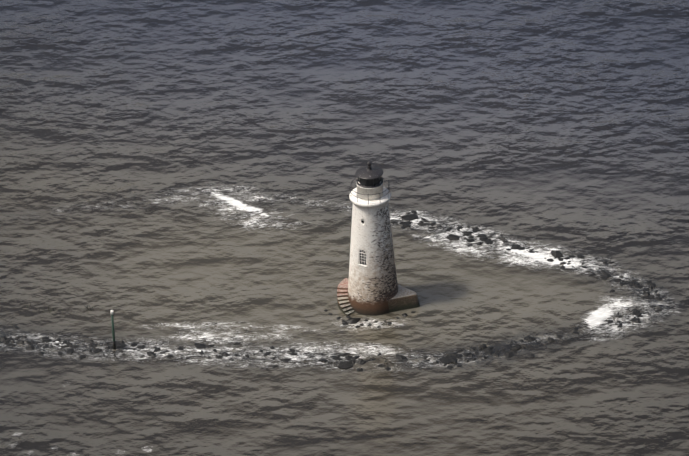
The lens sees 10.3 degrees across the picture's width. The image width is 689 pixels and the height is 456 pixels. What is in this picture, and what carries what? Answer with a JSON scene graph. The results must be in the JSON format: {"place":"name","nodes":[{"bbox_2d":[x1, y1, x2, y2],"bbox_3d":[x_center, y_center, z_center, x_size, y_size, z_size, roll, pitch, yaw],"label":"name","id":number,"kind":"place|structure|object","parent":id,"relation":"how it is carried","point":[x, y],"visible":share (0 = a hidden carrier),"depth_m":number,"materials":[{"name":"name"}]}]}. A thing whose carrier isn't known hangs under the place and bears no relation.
{"place":"outdoors","nodes":[
{"label":"outdoors","id":0,"kind":"place"},
{"bbox_2d":[0,0,688,455],"bbox_3d":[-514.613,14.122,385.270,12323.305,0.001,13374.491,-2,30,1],"label":"water","id":1,"kind":"structure","parent":0,"point":[174,174],"depth_m":379.58,"materials":[{"name":"grey liquid"}]},
{"bbox_2d":[110,310,115,349],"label":"channel marker","id":2,"kind":"object","parent":1,"relation":"in","point":[113,331],"visible":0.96,"depth_m":359.07,"materials":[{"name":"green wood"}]},
{"bbox_2d":[0,210,665,371],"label":"breakwater rocks","id":3,"kind":"object","parent":1,"relation":"in","point":[450,357],"visible":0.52,"depth_m":361.13,"materials":[{"name":"grey stone"}]},
{"bbox_2d":[348,187,397,315],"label":"lighthouse tower","id":4,"kind":"structure","parent":1,"relation":"in","point":[372,287],"depth_m":361.95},
{"bbox_2d":[337,278,354,315],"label":"stairs","id":5,"kind":"structure","parent":4,"relation":"attached to","point":[344,306],"depth_m":365.38,"materials":[{"name":"brown stone"}]},
{"bbox_2d":[358,221,366,266],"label":"windows","id":6,"kind":"structure","parent":4,"relation":"in","point":[362,255],"depth_m":361.70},
{"bbox_2d":[356,181,382,200],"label":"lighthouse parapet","id":7,"kind":"structure","parent":4,"relation":"on","point":[369,191],"depth_m":359.05,"materials":[{"name":"white paint"}]},
{"bbox_2d":[356,162,382,187],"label":"lighthouse lantern","id":8,"kind":"object","parent":7,"relation":"on","point":[368,175],"visible":1,"depth_m":358.61,"materials":[{"name":"black metal"}]},
{"bbox_2d":[350,177,389,203],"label":"gallery railing","id":9,"kind":"object","parent":4,"relation":"attached to","point":[368,194],"visible":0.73,"depth_m":359.06,"materials":[{"name":"grey metal"}]},
{"bbox_2d":[388,285,419,312],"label":"stone platform","id":10,"kind":"structure","parent":1,"relation":"in","point":[403,298],"depth_m":364.55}
]}

